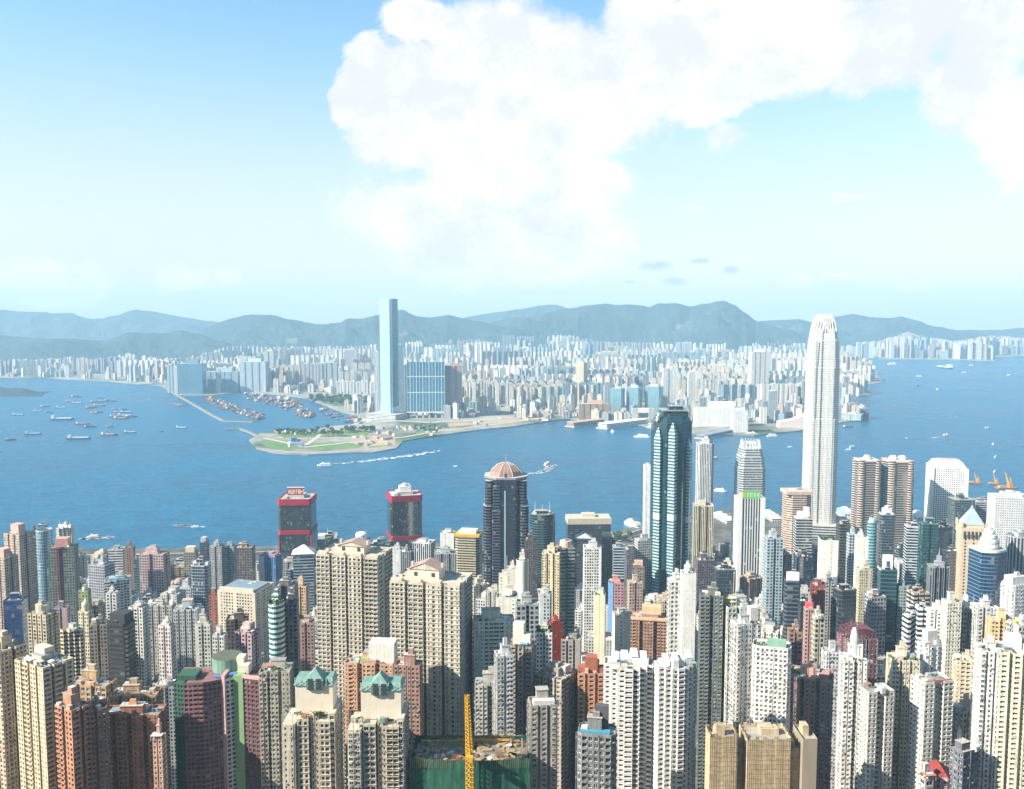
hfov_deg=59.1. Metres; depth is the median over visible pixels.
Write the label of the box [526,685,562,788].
apartment tower
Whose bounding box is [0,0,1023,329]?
sky
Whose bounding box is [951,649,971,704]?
apartment tower
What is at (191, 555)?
office block
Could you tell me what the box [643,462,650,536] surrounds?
office tower
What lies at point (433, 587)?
other windows
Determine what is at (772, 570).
office tower
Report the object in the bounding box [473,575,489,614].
apartment tower
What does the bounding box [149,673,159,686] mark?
office tower
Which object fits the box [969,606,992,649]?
other windows
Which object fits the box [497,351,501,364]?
apartment tower
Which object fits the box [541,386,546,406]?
apartment tower
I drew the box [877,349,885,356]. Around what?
apartment block
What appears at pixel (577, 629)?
apartment tower
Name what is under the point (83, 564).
apartment tower
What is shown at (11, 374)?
apartment block
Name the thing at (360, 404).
apartment tower
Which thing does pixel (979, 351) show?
apartment tower
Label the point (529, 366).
city
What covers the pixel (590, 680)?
apartment tower
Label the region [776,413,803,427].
concert hall
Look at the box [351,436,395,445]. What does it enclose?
bare ground
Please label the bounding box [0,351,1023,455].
land
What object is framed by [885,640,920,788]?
apartment tower
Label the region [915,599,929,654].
apartment tower
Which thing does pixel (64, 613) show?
apartment tower
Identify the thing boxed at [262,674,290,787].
other windows
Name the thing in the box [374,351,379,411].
apartment tower
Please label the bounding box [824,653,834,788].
other windows
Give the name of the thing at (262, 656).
apartment tower
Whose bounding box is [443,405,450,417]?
apartment tower
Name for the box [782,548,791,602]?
apartment tower
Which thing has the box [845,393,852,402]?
apartment tower
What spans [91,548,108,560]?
apartment block
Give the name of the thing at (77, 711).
other windows
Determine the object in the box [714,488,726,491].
ferry
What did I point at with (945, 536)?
office tower
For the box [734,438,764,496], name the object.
office tower
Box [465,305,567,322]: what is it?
hills
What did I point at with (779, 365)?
apartment tower
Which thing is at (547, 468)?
wake foam
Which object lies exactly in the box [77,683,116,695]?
other windows
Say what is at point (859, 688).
other windows
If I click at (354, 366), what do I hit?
apartment tower
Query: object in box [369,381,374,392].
apartment block
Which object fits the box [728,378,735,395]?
apartment tower
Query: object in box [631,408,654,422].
hotel building
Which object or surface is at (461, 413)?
apartment block
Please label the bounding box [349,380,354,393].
apartment block
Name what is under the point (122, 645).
office tower
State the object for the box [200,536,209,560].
office tower
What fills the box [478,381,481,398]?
apartment tower
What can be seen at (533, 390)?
apartment tower
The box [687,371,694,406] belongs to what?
office tower
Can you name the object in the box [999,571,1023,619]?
apartment tower
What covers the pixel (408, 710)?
other windows
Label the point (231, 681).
other windows
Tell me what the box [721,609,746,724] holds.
other windows
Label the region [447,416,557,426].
bare ground
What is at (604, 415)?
apartment block
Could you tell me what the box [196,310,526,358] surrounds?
hills
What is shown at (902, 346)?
apartment tower
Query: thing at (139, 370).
apartment tower
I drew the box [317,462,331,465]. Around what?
ferry
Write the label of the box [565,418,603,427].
pier terminal
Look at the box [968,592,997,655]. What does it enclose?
apartment tower
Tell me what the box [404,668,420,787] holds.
other windows
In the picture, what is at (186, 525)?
wake foam
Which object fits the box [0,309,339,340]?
hills
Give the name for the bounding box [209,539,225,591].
apartment tower
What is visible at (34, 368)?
apartment tower
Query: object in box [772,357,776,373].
apartment tower
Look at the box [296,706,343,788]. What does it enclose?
other windows
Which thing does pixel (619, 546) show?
office block
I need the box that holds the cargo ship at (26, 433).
[24,431,41,434]
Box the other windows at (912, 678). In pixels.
[908,678,934,786]
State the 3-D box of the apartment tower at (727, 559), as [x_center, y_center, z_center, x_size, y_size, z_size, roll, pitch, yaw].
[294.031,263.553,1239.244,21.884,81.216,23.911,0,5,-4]
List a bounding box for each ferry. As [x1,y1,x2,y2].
[87,534,99,537]
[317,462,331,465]
[624,518,642,527]
[634,433,649,437]
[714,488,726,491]
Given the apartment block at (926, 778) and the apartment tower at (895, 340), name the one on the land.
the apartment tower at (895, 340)
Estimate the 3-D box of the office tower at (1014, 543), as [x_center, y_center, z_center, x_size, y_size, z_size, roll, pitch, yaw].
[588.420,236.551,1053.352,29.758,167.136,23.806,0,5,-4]
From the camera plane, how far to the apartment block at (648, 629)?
722.11 m
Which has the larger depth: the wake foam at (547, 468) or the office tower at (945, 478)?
the wake foam at (547, 468)
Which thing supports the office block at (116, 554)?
on the ground at (721, 532)
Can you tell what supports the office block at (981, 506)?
on the ground at (721, 532)
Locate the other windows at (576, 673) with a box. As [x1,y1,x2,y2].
[537,673,576,786]
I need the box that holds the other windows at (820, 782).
[790,679,827,788]
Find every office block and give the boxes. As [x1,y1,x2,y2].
[3,592,28,648]
[86,556,90,577]
[88,555,114,600]
[108,545,125,574]
[124,540,134,592]
[133,554,139,593]
[172,557,183,577]
[177,360,206,393]
[184,545,198,578]
[259,551,281,584]
[371,536,391,547]
[454,528,482,580]
[565,512,610,543]
[612,540,625,579]
[694,549,714,613]
[714,561,733,596]
[717,349,732,357]
[730,408,747,432]
[793,548,813,587]
[843,402,858,411]
[859,407,868,418]
[864,589,886,652]
[946,493,974,546]
[972,496,986,524]
[986,490,1023,547]
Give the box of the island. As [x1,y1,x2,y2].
[0,387,53,396]
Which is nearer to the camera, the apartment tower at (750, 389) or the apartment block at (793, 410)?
the apartment block at (793, 410)
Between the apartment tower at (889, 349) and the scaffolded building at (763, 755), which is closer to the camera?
the scaffolded building at (763, 755)
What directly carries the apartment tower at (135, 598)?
on the ground at (721, 532)
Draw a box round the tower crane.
[465,694,474,788]
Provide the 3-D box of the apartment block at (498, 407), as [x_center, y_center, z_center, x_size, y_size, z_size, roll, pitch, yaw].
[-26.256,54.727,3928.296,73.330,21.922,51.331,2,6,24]
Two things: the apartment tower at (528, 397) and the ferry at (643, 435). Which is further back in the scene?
the apartment tower at (528, 397)
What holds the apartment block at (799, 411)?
on the land
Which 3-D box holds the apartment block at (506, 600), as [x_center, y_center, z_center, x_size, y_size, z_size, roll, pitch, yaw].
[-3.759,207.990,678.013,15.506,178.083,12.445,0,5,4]
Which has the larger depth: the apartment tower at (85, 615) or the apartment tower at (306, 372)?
the apartment tower at (306, 372)
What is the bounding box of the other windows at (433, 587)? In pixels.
[391,576,471,734]
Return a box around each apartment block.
[5,373,17,376]
[39,372,49,376]
[54,371,62,376]
[74,663,117,702]
[86,371,90,377]
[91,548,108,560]
[104,571,131,618]
[108,698,169,788]
[109,677,163,705]
[139,376,144,381]
[139,544,170,596]
[145,375,150,381]
[150,718,167,788]
[206,367,239,391]
[286,385,291,392]
[292,385,298,392]
[293,390,300,393]
[299,382,304,389]
[308,384,315,391]
[320,381,325,390]
[330,385,336,393]
[336,380,341,393]
[343,381,348,393]
[344,399,349,409]
[344,637,397,788]
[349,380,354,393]
[356,381,360,393]
[357,413,366,417]
[363,380,368,393]
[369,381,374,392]
[459,410,463,417]
[464,411,474,416]
[467,407,474,411]
[469,400,478,410]
[474,666,493,734]
[482,407,491,413]
[490,407,495,414]
[496,404,512,409]
[496,585,517,620]
[501,406,510,410]
[510,399,516,406]
[510,407,529,412]
[515,591,538,672]
[521,407,526,417]
[533,410,548,417]
[535,399,542,406]
[536,621,552,672]
[548,614,562,660]
[559,405,566,414]
[562,410,571,417]
[572,411,577,416]
[575,703,616,788]
[578,400,608,419]
[591,408,601,418]
[600,411,608,420]
[609,413,613,419]
[612,607,630,652]
[614,411,623,420]
[630,603,666,755]
[656,370,661,377]
[707,356,713,363]
[713,545,719,564]
[719,542,730,555]
[751,409,759,418]
[791,405,798,417]
[796,408,802,415]
[841,412,862,420]
[856,387,859,394]
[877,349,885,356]
[901,604,915,653]
[918,759,936,788]
[920,350,926,358]
[921,759,951,788]
[939,350,948,358]
[947,736,979,788]
[951,693,969,743]
[1002,345,1007,353]
[1009,346,1015,354]
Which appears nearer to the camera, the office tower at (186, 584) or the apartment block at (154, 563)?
the office tower at (186, 584)
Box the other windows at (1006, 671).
[1000,671,1023,788]
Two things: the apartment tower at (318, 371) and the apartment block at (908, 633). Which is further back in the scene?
the apartment tower at (318, 371)
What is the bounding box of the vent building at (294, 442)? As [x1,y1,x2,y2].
[288,437,301,446]
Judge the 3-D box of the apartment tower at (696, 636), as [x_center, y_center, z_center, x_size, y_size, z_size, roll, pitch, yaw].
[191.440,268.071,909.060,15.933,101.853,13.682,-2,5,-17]
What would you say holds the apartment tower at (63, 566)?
on the ground at (721, 532)
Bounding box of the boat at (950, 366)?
[937,364,952,368]
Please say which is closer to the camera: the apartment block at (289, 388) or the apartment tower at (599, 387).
the apartment tower at (599, 387)
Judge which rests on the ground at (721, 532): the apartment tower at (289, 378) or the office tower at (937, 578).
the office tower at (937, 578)
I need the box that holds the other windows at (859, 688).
[856,688,891,788]
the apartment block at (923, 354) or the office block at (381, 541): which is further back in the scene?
the apartment block at (923, 354)
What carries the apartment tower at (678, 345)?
on the land
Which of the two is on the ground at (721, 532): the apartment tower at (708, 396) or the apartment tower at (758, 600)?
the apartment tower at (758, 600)
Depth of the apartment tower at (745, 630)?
504.61 m
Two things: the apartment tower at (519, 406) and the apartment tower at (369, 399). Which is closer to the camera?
the apartment tower at (519, 406)
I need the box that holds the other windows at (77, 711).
[58,711,80,788]
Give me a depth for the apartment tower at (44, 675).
476.39 m
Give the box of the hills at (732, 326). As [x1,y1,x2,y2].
[472,301,805,355]
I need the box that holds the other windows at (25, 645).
[0,645,25,788]
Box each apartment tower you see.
[0,547,19,630]
[0,629,26,788]
[4,522,35,611]
[14,643,74,788]
[27,599,59,653]
[33,361,36,374]
[48,536,79,625]
[54,600,70,652]
[54,685,94,788]
[56,520,74,542]
[60,619,84,677]
[64,365,70,377]
[78,584,91,609]
[78,598,93,667]
[79,549,86,577]
[85,693,112,788]
[90,614,110,676]
[91,554,105,562]
[92,598,105,619]
[95,359,100,373]
[101,358,106,373]
[106,585,119,620]
[117,359,122,376]
[128,596,151,685]
[129,365,132,381]
[132,592,142,604]
[133,365,136,381]
[137,365,140,381]
[139,360,144,374]
[142,587,157,597]
[148,597,175,679]
[155,360,159,378]
[156,675,176,788]
[158,615,176,681]
[160,585,185,605]
[161,360,165,379]
[167,364,173,392]
[170,562,174,580]
[171,578,181,585]
[173,366,178,394]
[173,598,203,674]
[173,650,272,788]
[174,561,184,578]
[195,608,212,666]
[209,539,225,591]
[209,588,217,633]
[212,625,227,654]
[216,369,220,392]
[217,579,273,662]
[224,541,237,584]
[226,607,248,649]
[235,620,261,666]
[240,358,268,391]
[256,566,258,580]
[258,657,294,788]
[261,652,263,664]
[264,350,275,366]
[266,588,286,658]
[272,367,276,378]
[273,378,279,391]
[274,576,297,601]
[280,367,283,385]
[281,665,345,788]
[283,556,292,576]
[284,587,300,682]
[287,370,292,385]
[294,370,298,386]
[297,575,309,618]
[299,614,314,670]
[302,363,309,383]
[310,363,316,387]
[310,605,316,618]
[311,614,317,639]
[315,537,392,788]
[316,363,321,388]
[322,361,338,386]
[345,348,358,371]
[347,670,410,788]
[352,362,357,379]
[357,396,363,413]
[367,395,372,411]
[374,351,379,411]
[389,557,472,734]
[394,647,423,788]
[404,364,406,410]
[407,360,444,417]
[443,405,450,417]
[445,363,461,416]
[453,402,458,417]
[466,357,469,372]
[466,381,470,398]
[472,381,476,400]
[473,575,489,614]
[473,607,516,734]
[475,343,477,361]
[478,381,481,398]
[479,342,481,362]
[480,396,486,413]
[481,351,484,367]
[483,381,487,402]
[485,584,498,606]
[489,381,493,398]
[489,398,494,407]
[492,351,495,364]
[493,637,513,734]
[495,381,499,404]
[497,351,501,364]
[499,569,506,591]
[501,381,504,403]
[503,351,506,364]
[506,382,510,404]
[507,560,515,590]
[510,620,534,734]
[515,549,528,598]
[516,386,521,399]
[517,395,522,404]
[517,404,521,417]
[523,386,528,403]
[526,391,531,406]
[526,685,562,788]
[530,387,535,400]
[530,401,536,416]
[535,660,577,788]
[537,580,541,599]
[537,584,551,623]
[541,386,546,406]
[542,542,560,618]
[548,386,553,397]
[548,396,552,416]
[556,386,561,402]
[556,538,574,633]
[561,632,580,668]
[562,381,568,398]
[569,384,572,394]
[570,393,574,411]
[574,582,582,625]
[574,626,579,633]
[575,384,579,407]
[575,602,582,632]
[576,361,587,384]
[577,653,603,730]
[581,651,588,663]
[582,538,602,651]
[584,385,587,394]
[586,631,611,655]
[592,586,605,664]
[596,382,602,399]
[603,385,607,402]
[603,648,653,788]
[608,574,623,631]
[613,376,620,383]
[621,350,626,358]
[622,375,628,383]
[624,411,629,419]
[627,574,642,611]
[632,560,644,604]
[634,374,640,386]
[642,374,648,398]
[644,592,659,603]
[650,357,654,370]
[652,650,698,788]
[654,591,666,612]
[665,568,679,656]
[676,342,680,351]
[679,560,695,659]
[681,342,685,351]
[681,378,685,390]
[686,342,691,352]
[694,611,698,712]
[695,582,723,788]
[696,377,701,389]
[698,396,706,406]
[704,377,710,396]
[706,394,710,406]
[713,378,718,395]
[716,557,735,569]
[721,383,727,399]
[721,594,760,725]
[726,605,760,735]
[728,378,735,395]
[729,384,736,400]
[733,570,735,593]
[736,589,746,597]
[737,378,743,397]
[738,384,745,397]
[739,398,746,406]
[739,570,761,602]
[747,384,753,404]
[749,637,791,734]
[755,591,761,613]
[757,384,759,400]
[759,405,766,422]
[760,383,768,400]
[760,608,771,621]
[760,620,778,638]
[761,616,769,624]
[763,620,779,637]
[768,614,777,624]
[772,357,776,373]
[777,360,782,373]
[779,383,787,403]
[781,603,782,624]
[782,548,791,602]
[785,401,792,413]
[787,618,802,665]
[788,383,796,399]
[789,660,833,788]
[790,360,795,372]
[791,392,795,405]
[797,360,801,370]
[801,380,804,402]
[802,595,813,663]
[811,605,824,667]
[821,640,840,788]
[823,570,834,646]
[835,627,872,788]
[837,622,877,685]
[841,387,846,397]
[842,376,849,386]
[844,402,850,412]
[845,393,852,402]
[852,404,858,413]
[854,374,858,386]
[854,682,894,788]
[856,342,861,360]
[860,375,864,393]
[862,342,868,358]
[867,365,870,381]
[870,344,873,357]
[872,365,875,375]
[877,664,884,682]
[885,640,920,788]
[886,339,891,357]
[892,345,896,357]
[893,337,898,357]
[894,557,901,568]
[897,559,902,583]
[899,336,904,357]
[904,343,907,357]
[906,668,953,788]
[907,336,911,357]
[915,346,919,357]
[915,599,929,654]
[917,628,942,675]
[924,338,929,349]
[926,599,940,638]
[940,591,961,677]
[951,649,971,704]
[952,342,956,358]
[956,345,960,358]
[960,343,965,358]
[960,590,969,654]
[967,634,1002,788]
[968,340,972,358]
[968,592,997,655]
[973,340,977,358]
[977,340,981,358]
[982,344,986,358]
[985,607,1010,640]
[990,337,995,358]
[993,631,1023,788]
[995,337,998,354]
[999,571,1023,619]
[1006,614,1023,634]
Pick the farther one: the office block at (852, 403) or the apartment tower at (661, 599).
the office block at (852, 403)
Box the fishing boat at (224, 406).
[221,401,231,408]
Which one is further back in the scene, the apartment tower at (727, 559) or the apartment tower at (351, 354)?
the apartment tower at (351, 354)
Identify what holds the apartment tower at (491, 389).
on the land
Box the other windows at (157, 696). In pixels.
[111,696,159,704]
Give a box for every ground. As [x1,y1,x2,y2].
[0,510,849,788]
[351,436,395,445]
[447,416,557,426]
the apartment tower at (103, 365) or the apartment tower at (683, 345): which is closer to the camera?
the apartment tower at (103, 365)
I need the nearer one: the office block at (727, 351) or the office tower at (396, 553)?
the office tower at (396, 553)
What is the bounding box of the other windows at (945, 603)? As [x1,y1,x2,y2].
[940,603,957,676]
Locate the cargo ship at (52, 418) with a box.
[50,415,73,419]
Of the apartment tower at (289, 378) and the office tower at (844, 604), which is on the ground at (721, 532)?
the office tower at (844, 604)
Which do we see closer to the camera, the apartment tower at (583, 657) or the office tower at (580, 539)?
the apartment tower at (583, 657)
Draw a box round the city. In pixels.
[0,332,1023,421]
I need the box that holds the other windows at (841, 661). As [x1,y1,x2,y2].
[837,661,866,788]
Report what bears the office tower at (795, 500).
on the ground at (721, 532)
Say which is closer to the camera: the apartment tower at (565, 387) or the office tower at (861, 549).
the office tower at (861, 549)
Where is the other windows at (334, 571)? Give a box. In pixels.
[317,554,391,787]
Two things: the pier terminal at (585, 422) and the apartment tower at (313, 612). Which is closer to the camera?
the apartment tower at (313, 612)
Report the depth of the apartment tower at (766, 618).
885.06 m
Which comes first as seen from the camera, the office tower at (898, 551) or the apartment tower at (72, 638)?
the apartment tower at (72, 638)
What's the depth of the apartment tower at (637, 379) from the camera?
4418.77 m
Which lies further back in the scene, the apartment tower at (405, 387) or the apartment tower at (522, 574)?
the apartment tower at (405, 387)
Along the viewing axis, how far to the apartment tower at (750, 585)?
1169.48 m
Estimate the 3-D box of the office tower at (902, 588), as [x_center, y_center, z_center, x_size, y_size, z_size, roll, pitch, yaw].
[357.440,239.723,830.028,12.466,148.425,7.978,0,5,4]
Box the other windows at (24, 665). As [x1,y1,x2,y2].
[24,665,60,788]
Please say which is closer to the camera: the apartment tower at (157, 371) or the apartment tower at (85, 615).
the apartment tower at (85, 615)
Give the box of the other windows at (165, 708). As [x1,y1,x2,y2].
[114,708,168,788]
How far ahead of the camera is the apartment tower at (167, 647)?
662.11 m
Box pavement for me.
[86,516,781,554]
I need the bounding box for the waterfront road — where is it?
[86,514,731,557]
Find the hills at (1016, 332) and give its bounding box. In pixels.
[951,328,1023,337]
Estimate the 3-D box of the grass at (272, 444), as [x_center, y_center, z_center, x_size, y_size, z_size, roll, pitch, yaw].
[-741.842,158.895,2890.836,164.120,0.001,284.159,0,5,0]
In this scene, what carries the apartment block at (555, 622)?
on the ground at (721, 532)
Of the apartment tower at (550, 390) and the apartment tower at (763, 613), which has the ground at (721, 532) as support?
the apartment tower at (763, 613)
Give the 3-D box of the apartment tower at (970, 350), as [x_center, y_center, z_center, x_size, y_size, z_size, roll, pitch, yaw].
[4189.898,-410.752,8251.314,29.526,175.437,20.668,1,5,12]
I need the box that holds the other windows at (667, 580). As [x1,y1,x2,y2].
[666,580,669,652]
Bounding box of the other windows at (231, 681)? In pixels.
[175,680,270,788]
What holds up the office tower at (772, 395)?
on the land
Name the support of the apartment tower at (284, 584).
on the ground at (721, 532)
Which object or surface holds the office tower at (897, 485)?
on the ground at (721, 532)
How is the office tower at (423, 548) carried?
on the ground at (721, 532)
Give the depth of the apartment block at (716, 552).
1490.78 m
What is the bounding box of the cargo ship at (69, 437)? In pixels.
[66,435,90,439]
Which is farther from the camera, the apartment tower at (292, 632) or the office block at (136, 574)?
the office block at (136, 574)
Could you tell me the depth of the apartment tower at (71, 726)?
450.28 m
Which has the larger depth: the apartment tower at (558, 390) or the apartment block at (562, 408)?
the apartment tower at (558, 390)
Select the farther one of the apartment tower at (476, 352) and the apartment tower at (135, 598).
the apartment tower at (476, 352)
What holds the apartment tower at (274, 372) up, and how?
on the land
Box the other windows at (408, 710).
[362,710,408,788]
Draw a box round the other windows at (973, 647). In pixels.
[968,647,990,786]
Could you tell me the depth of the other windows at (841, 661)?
477.31 m
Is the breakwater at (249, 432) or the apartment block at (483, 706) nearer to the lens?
the apartment block at (483, 706)
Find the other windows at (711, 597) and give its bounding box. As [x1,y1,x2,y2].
[698,597,720,788]
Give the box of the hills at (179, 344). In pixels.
[0,330,251,364]
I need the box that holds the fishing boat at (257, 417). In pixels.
[253,412,262,419]
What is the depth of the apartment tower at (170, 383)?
4727.75 m
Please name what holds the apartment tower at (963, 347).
on the land
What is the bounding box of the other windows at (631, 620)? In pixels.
[630,620,663,755]
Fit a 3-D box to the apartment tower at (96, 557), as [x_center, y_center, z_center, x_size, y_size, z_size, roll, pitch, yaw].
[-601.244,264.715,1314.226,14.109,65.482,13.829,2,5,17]
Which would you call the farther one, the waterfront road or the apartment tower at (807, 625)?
the waterfront road
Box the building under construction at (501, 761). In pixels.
[411,731,529,788]
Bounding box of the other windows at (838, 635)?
[837,635,876,685]
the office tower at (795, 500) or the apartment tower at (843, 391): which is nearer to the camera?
the office tower at (795, 500)
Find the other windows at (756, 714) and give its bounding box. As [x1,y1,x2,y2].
[752,647,789,730]
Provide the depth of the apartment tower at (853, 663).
474.63 m
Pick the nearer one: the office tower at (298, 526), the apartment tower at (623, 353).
the office tower at (298, 526)
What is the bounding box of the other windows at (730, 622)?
[728,622,754,723]
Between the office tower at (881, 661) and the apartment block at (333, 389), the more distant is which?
the apartment block at (333, 389)
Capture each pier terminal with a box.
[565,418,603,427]
[596,417,647,429]
[694,428,732,438]
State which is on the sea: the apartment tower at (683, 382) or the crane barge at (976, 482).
the crane barge at (976, 482)
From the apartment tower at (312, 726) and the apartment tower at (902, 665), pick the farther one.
the apartment tower at (902, 665)
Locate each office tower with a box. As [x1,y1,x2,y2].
[32,523,38,602]
[36,521,52,606]
[80,576,85,588]
[109,609,136,686]
[134,593,157,603]
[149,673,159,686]
[179,577,191,597]
[191,556,211,619]
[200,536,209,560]
[237,541,255,580]
[277,487,317,569]
[286,563,292,580]
[291,544,315,611]
[315,640,317,666]
[317,527,337,550]
[354,531,370,541]
[367,299,409,419]
[386,483,422,548]
[392,542,402,575]
[398,344,403,411]
[401,544,414,570]
[412,537,434,563]
[435,545,456,572]
[440,528,455,548]
[476,590,485,614]
[483,462,528,586]
[524,531,536,598]
[529,502,554,584]
[573,532,593,585]
[599,531,614,603]
[606,604,607,631]
[611,386,624,411]
[624,545,636,610]
[626,385,641,416]
[634,533,650,596]
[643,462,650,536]
[644,384,662,416]
[650,401,691,593]
[662,366,675,404]
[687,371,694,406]
[692,500,713,569]
[695,436,713,502]
[731,491,764,590]
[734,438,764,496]
[748,349,769,401]
[761,528,782,627]
[767,390,777,421]
[778,379,785,402]
[780,487,813,552]
[782,569,799,640]
[792,507,812,568]
[798,593,807,648]
[800,584,809,597]
[802,314,849,538]
[810,575,825,616]
[812,547,817,580]
[817,535,838,585]
[831,583,856,644]
[836,519,850,584]
[845,526,857,585]
[850,455,880,534]
[853,529,868,586]
[855,560,871,626]
[867,515,878,588]
[875,505,895,588]
[877,554,896,655]
[877,652,885,676]
[880,455,914,545]
[894,543,902,559]
[894,581,910,649]
[902,520,918,588]
[906,584,929,610]
[916,517,938,589]
[924,458,968,524]
[926,548,949,606]
[938,519,952,559]
[943,545,956,591]
[955,500,987,601]
[967,518,1006,607]
[1005,528,1023,574]
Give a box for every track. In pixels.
[263,418,537,446]
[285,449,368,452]
[303,424,393,446]
[365,418,493,422]
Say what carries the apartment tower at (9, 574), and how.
on the ground at (721, 532)
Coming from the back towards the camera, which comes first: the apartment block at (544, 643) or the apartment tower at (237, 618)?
the apartment tower at (237, 618)
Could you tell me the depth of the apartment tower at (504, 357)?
6438.22 m
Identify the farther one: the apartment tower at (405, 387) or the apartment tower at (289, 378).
the apartment tower at (289, 378)
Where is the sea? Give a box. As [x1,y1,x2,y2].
[0,357,1023,548]
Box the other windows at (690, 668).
[659,668,690,788]
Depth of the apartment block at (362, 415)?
3596.50 m
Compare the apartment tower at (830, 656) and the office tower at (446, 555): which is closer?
the apartment tower at (830, 656)
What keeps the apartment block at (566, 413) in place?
on the land
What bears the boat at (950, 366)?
on the sea
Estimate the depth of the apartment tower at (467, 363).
6310.48 m
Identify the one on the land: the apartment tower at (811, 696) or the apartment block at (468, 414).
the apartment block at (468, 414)
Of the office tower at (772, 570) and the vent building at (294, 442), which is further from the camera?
the vent building at (294, 442)
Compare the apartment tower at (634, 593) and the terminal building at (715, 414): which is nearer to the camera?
the apartment tower at (634, 593)
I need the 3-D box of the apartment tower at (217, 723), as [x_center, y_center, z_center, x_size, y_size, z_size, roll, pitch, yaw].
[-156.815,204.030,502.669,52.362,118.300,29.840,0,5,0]
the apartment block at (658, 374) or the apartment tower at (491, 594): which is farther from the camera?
the apartment block at (658, 374)
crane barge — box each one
[968,472,982,483]
[987,474,1000,484]
[994,472,1017,488]
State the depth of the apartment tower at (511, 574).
869.41 m
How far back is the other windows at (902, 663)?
489.95 m
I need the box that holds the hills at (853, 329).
[759,314,988,350]
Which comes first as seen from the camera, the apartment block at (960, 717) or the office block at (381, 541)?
the apartment block at (960, 717)
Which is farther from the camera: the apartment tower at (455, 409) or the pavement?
the apartment tower at (455, 409)
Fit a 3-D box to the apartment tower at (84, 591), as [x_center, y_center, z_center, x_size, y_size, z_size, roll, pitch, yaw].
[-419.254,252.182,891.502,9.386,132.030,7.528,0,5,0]
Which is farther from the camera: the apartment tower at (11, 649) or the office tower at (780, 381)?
the office tower at (780, 381)
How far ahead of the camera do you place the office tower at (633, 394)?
3643.80 m
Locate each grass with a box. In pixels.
[260,438,299,450]
[275,430,370,437]
[303,443,363,449]
[313,396,373,406]
[414,426,434,433]
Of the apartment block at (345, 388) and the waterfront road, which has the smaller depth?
the waterfront road
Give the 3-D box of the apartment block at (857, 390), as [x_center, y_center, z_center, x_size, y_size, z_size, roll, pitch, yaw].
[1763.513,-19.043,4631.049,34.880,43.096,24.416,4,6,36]
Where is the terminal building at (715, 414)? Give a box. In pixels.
[693,401,743,426]
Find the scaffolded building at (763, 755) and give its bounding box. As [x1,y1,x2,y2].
[704,721,817,788]
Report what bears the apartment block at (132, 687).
on the ground at (721, 532)
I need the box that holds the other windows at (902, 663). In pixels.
[890,663,918,788]
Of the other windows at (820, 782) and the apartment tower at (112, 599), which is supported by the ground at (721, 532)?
the apartment tower at (112, 599)
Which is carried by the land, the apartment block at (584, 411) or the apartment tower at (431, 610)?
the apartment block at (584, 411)
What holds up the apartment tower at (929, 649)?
on the ground at (721, 532)
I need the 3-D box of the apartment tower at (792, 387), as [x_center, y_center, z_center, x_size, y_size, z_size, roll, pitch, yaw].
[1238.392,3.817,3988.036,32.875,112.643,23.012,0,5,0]
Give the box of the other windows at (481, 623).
[476,623,511,675]
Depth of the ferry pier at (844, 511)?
1869.75 m
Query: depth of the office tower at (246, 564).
1228.93 m
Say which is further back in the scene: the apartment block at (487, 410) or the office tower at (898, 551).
the apartment block at (487, 410)
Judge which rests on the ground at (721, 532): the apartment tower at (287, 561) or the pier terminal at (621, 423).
the apartment tower at (287, 561)
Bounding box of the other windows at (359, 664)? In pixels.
[346,664,391,753]
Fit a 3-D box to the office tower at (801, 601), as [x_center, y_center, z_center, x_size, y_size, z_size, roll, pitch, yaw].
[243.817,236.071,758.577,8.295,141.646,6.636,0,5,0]
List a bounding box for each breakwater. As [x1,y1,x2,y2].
[172,393,253,422]
[225,428,260,436]
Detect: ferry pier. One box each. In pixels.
[713,511,731,523]
[765,509,781,522]
[836,506,850,518]
[912,510,923,523]
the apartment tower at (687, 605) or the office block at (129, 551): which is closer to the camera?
the apartment tower at (687, 605)
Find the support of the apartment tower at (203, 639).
on the ground at (721, 532)
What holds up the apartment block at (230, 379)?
on the land
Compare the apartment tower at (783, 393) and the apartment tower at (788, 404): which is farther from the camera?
the apartment tower at (783, 393)
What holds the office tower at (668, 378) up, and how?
on the land
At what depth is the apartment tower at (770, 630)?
797.22 m
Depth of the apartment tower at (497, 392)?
3936.34 m
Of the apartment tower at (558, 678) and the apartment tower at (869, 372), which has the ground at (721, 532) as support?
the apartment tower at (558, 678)
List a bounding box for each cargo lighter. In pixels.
[75,419,89,424]
[99,429,117,435]
[112,413,128,418]
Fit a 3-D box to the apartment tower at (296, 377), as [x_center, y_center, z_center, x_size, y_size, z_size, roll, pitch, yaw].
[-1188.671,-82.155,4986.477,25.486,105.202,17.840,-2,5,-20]
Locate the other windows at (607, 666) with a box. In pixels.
[606,666,651,786]
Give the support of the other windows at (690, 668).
in the apartment tower at (674, 713)
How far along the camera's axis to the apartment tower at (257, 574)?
1263.07 m
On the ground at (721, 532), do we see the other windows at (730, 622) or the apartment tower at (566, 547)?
the apartment tower at (566, 547)
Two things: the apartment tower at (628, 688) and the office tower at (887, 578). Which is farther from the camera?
the office tower at (887, 578)
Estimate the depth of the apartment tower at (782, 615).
1057.12 m
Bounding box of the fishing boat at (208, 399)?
[205,393,216,401]
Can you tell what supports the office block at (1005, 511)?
on the ground at (721, 532)
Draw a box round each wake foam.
[78,536,112,539]
[174,524,204,526]
[335,450,439,463]
[529,465,555,473]
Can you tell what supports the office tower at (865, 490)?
on the ground at (721, 532)
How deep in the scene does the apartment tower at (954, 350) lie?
8349.57 m

